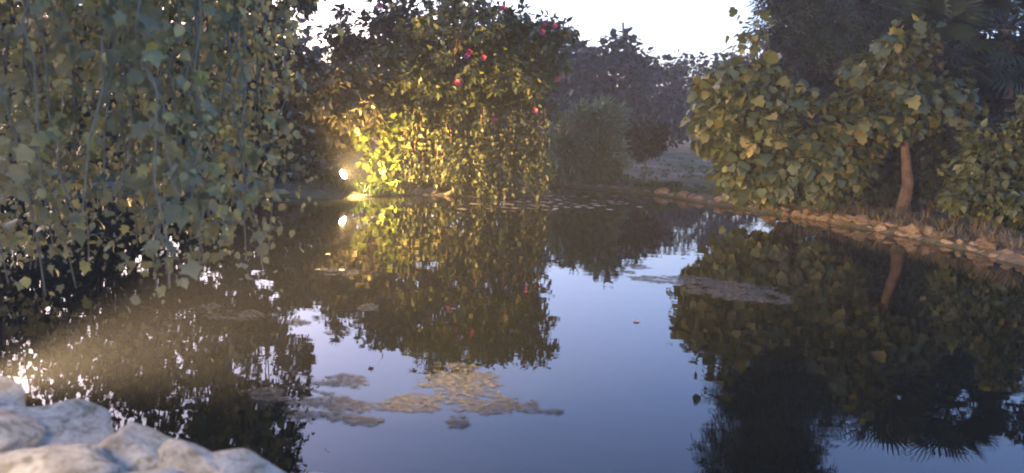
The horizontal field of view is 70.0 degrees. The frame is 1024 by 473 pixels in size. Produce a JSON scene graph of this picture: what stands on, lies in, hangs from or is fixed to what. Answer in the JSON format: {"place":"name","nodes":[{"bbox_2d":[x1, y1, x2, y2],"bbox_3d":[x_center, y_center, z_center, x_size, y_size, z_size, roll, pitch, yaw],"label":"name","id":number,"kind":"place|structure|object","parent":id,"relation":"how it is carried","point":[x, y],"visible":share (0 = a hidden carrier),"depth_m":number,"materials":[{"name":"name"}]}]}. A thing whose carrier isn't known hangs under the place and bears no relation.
{"place":"outdoors","nodes":[
{"label":"outdoors","id":0,"kind":"place"},
{"bbox_2d":[0,186,1023,472],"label":"pond water","id":1,"kind":"structure","parent":0,"point":[868,352],"depth_m":5.20,"materials":[{"name":"blue liquid"}]},
{"bbox_2d":[183,303,271,320],"bbox_3d":[-2.191,0.565,5.474,0.767,0.005,0.390,6,9,21],"label":"algae mat","id":2,"kind":"object","parent":1,"relation":"on","point":[235,318],"visible":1,"depth_m":5.45,"materials":[{"name":"plant"}]},
{"bbox_2d":[286,319,311,324],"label":"algae mat","id":3,"kind":"object","parent":1,"relation":"on","point":[305,321],"visible":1,"depth_m":5.33,"materials":[{"name":"plant"}]},
{"bbox_2d":[235,373,384,425],"bbox_3d":[-0.978,0.875,3.861,0.717,0.005,0.793,-4,11,-37],"label":"algae mat","id":4,"kind":"object","parent":1,"relation":"on","point":[329,406],"visible":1,"depth_m":3.86,"materials":[{"name":"plant"}]},
{"bbox_2d":[318,267,367,275],"bbox_3d":[-1.659,0.340,7.136,0.464,0.005,0.416,3,9,0],"label":"algae mat","id":5,"kind":"object","parent":1,"relation":"on","point":[352,274],"visible":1,"depth_m":7.12,"materials":[{"name":"plant"}]},
{"bbox_2d":[358,303,380,310],"bbox_3d":[-1.144,0.564,5.848,0.208,0.005,0.256,3,9,0],"label":"algae mat","id":6,"kind":"object","parent":1,"relation":"on","point":[363,305],"visible":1,"depth_m":5.83,"materials":[{"name":"plant"}]},
{"bbox_2d":[372,363,564,428],"bbox_3d":[-0.166,0.885,4.076,0.970,0.005,0.951,6,9,19],"label":"algae mat","id":7,"kind":"object","parent":1,"relation":"on","point":[451,376],"visible":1,"depth_m":4.00,"materials":[{"name":"plant"}]},
{"bbox_2d":[479,198,623,211],"bbox_3d":[0.721,-0.641,14.392,3.856,0.006,2.453,-4,11,-39],"label":"algae mat","id":8,"kind":"object","parent":1,"relation":"on","point":[547,201],"visible":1,"depth_m":14.40,"materials":[{"name":"plant"}]},
{"bbox_2d":[621,263,649,273],"bbox_3d":[1.331,0.347,8.125,0.357,0.004,0.632,9,10,33],"label":"algae mat","id":9,"kind":"object","parent":1,"relation":"on","point":[634,268],"visible":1,"depth_m":8.16,"materials":[{"name":"plant"}]},
{"bbox_2d":[625,274,793,305],"bbox_3d":[2.061,0.498,7.380,1.182,0.006,1.644,-5,12,-41],"label":"algae mat","id":10,"kind":"object","parent":1,"relation":"on","point":[723,286],"visible":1,"depth_m":7.28,"materials":[{"name":"plant"}]},
{"bbox_2d":[0,131,1023,265],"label":"ground","id":11,"kind":"structure","parent":0,"point":[670,155],"depth_m":15.10,"materials":[{"name":"soil"}]},
{"bbox_2d":[0,0,138,168],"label":"dark tree","id":12,"kind":"object","parent":11,"relation":"on","point":[13,20],"visible":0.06,"depth_m":14.52,"materials":[{"name":"green plant"}]},
{"bbox_2d":[52,0,254,173],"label":"dark tree","id":13,"kind":"object","parent":11,"relation":"on","point":[118,136],"visible":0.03,"depth_m":14.86,"materials":[{"name":"green plant"}]},
{"bbox_2d":[0,375,318,472],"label":"boulder edging","id":14,"kind":"object","parent":11,"relation":"on","point":[77,435],"visible":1,"depth_m":2.88,"materials":[{"name":"grey stone"}]},
{"bbox_2d":[0,0,344,312],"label":"weeping tree","id":15,"kind":"object","parent":11,"relation":"on","point":[146,38],"visible":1,"depth_m":4.83,"materials":[{"name":"green plant"}]},
{"bbox_2d":[157,0,323,184],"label":"dark tree","id":16,"kind":"object","parent":11,"relation":"on","point":[306,8],"visible":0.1,"depth_m":14.66,"materials":[{"name":"green plant"}]},
{"bbox_2d":[179,17,332,129],"bbox_3d":[-13.767,-8.806,39.302,10.522,7.770,9.316,-3,10,-34],"label":"round tree","id":17,"kind":"object","parent":11,"relation":"on","point":[304,40],"depth_m":39.27,"materials":[{"name":"green plant"}]},
{"bbox_2d":[12,178,511,195],"bbox_3d":[-5.237,-0.861,13.399,11.189,0.226,1.044,0,9,-20],"label":"stone edging","id":18,"kind":"object","parent":11,"relation":"on","point":[430,190],"visible":0.28,"depth_m":14.88,"materials":[{"name":"stone"}]},
{"bbox_2d":[258,48,394,182],"bbox_3d":[-3.713,-2.228,14.674,2.527,3.071,2.530,3,9,0],"label":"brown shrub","id":19,"kind":"object","parent":11,"relation":"on","point":[341,114],"visible":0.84,"depth_m":14.26,"materials":[{"name":"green plant"}]},
{"bbox_2d":[335,170,346,191],"bbox_3d":[-3.197,-1.008,13.640,0.209,0.471,0.181,6,9,20],"label":"garden floodlight","id":20,"kind":"object","parent":11,"relation":"on","point":[341,175],"visible":1,"depth_m":13.57,"materials":[{"name":"grey metal"}]},
{"bbox_2d":[295,172,391,195],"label":"bank grass","id":21,"kind":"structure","parent":11,"relation":"on","point":[354,184],"depth_m":14.02,"materials":[{"name":"plant"}]},
{"bbox_2d":[349,110,433,195],"bbox_3d":[-2.500,-1.691,14.871,1.578,1.782,1.272,6,9,18],"label":"lime bush","id":22,"kind":"object","parent":11,"relation":"on","point":[379,159],"visible":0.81,"depth_m":14.70,"materials":[{"name":"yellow plant"}]},
{"bbox_2d":[328,32,472,137],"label":"round tree","id":23,"kind":"object","parent":11,"relation":"on","point":[360,33],"depth_m":41.65,"materials":[{"name":"green plant"}]},
{"bbox_2d":[291,0,576,168],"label":"dark tree","id":24,"kind":"object","parent":11,"relation":"on","point":[381,25],"visible":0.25,"depth_m":17.16,"materials":[{"name":"green plant"}]},
{"bbox_2d":[345,0,579,201],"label":"flowering bush","id":25,"kind":"object","parent":11,"relation":"on","point":[514,143],"visible":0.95,"depth_m":14.88,"materials":[{"name":"green plant"}]},
{"bbox_2d":[499,20,584,141],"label":"round tree","id":26,"kind":"object","parent":11,"relation":"on","point":[557,88],"visible":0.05,"depth_m":42.41,"materials":[{"name":"green plant"}]},
{"bbox_2d":[540,94,634,185],"bbox_3d":[1.918,-2.461,19.172,2.679,2.650,2.547,3,9,0],"label":"grey bush","id":27,"kind":"object","parent":11,"relation":"on","point":[577,157],"visible":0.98,"depth_m":18.74,"materials":[{"name":"green plant"}]},
{"bbox_2d":[555,26,660,145],"bbox_3d":[4.928,-7.808,38.874,6.166,6.685,6.300,3,9,0],"label":"round tree","id":28,"kind":"object","parent":11,"relation":"on","point":[588,76],"visible":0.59,"depth_m":38.11,"materials":[{"name":"green plant"}]},
{"bbox_2d":[622,22,627,85],"bbox_3d":[5.983,-8.099,40.194,0.724,7.121,0.180,3,9,0],"label":"utility pole","id":29,"kind":"object","parent":11,"relation":"on","point":[623,34],"visible":0.22,"depth_m":39.69,"materials":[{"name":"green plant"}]},
{"bbox_2d":[545,180,757,208],"bbox_3d":[3.300,-1.047,17.364,5.773,0.235,1.106,10,11,38],"label":"stone edging","id":30,"kind":"object","parent":11,"relation":"on","point":[688,195],"visible":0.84,"depth_m":17.49,"materials":[{"name":"stone"}]},
{"bbox_2d":[620,104,683,177],"bbox_3d":[3.765,-2.575,20.185,1.806,2.118,1.393,10,11,37],"label":"tree","id":31,"kind":"object","parent":11,"relation":"on","point":[641,138],"visible":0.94,"depth_m":20.00,"materials":[{"name":"green plant"}]},
{"bbox_2d":[633,179,686,187],"bbox_3d":[3.634,-1.283,17.751,1.734,0.170,0.751,-2,10,-28],"label":"green herb","id":32,"kind":"object","parent":11,"relation":"on","point":[661,184],"visible":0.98,"depth_m":17.59,"materials":[{"name":"green plant"}]},
{"bbox_2d":[645,53,695,148],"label":"round tree","id":33,"kind":"object","parent":11,"relation":"on","point":[670,103],"visible":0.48,"depth_m":44.80,"materials":[{"name":"green plant"}]},
{"bbox_2d":[665,49,710,140],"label":"feathery tree","id":34,"kind":"object","parent":11,"relation":"on","point":[692,63],"visible":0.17,"depth_m":50.49,"materials":[{"name":"green plant"}]},
{"bbox_2d":[687,49,760,135],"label":"feathery tree","id":35,"kind":"object","parent":11,"relation":"on","point":[728,54],"visible":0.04,"depth_m":53.17,"materials":[{"name":"green plant"}]},
{"bbox_2d":[680,7,887,212],"bbox_3d":[5.119,-2.353,13.817,3.629,3.893,2.798,3,9,0],"label":"leafy shrub","id":36,"kind":"object","parent":11,"relation":"on","point":[774,154],"visible":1,"depth_m":13.30,"materials":[{"name":"green plant"}]},
{"bbox_2d":[740,0,950,200],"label":"feathery evergreen","id":37,"kind":"object","parent":11,"relation":"on","point":[820,46],"visible":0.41,"depth_m":16.04,"materials":[{"name":"green plant"}]},
{"bbox_2d":[765,206,1023,258],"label":"stone edging","id":38,"kind":"object","parent":11,"relation":"on","point":[885,225],"visible":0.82,"depth_m":12.14,"materials":[{"name":"stone"}]},
{"bbox_2d":[771,196,1023,250],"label":"dry grass","id":39,"kind":"structure","parent":11,"relation":"on","point":[1009,240],"depth_m":11.86,"materials":[{"name":"brown plant"}]},
{"bbox_2d":[840,122,964,211],"bbox_3d":[7.663,-1.473,14.675,2.402,2.138,2.873,3,9,0],"label":"shrub","id":40,"kind":"object","parent":11,"relation":"on","point":[927,180],"visible":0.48,"depth_m":14.15,"materials":[{"name":"green plant"}]},
{"bbox_2d":[817,13,989,213],"bbox_3d":[6.996,-2.166,13.330,2.965,3.708,1.981,3,9,0],"label":"leaning tree","id":41,"kind":"object","parent":11,"relation":"on","point":[893,107],"visible":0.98,"depth_m":13.00,"materials":[{"name":"green plant"}]},
{"bbox_2d":[831,0,1023,151],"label":"dark tree","id":42,"kind":"object","parent":11,"relation":"on","point":[948,54],"visible":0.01,"depth_m":17.85,"materials":[{"name":"green plant"}]},
{"bbox_2d":[871,0,1011,213],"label":"fan palm","id":43,"kind":"object","parent":11,"relation":"on","point":[964,18],"visible":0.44,"depth_m":13.68,"materials":[{"name":"green plant"}]},
{"bbox_2d":[867,28,1023,197],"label":"dark tree","id":44,"kind":"object","parent":11,"relation":"on","point":[993,112],"visible":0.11,"depth_m":15.13,"materials":[{"name":"green plant"}]},
{"bbox_2d":[933,90,1023,235],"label":"dark shrub","id":45,"kind":"object","parent":11,"relation":"on","point":[992,164],"visible":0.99,"depth_m":11.69,"materials":[{"name":"green plant"}]},
{"bbox_2d":[945,0,1023,120],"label":"fan palm","id":46,"kind":"object","parent":11,"relation":"on","point":[1000,71],"visible":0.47,"depth_m":14.69,"materials":[{"name":"green plant"}]},
{"bbox_2d":[111,0,1023,140],"label":"sky","id":47,"kind":"structure","parent":0,"point":[688,26],"materials":[{"name":"white"}]},
{"bbox_2d":[496,157,833,199],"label":"lawn grass","id":48,"kind":"structure","parent":0,"point":[688,176],"depth_m":21.40,"materials":[{"name":"green plant"}]}
]}

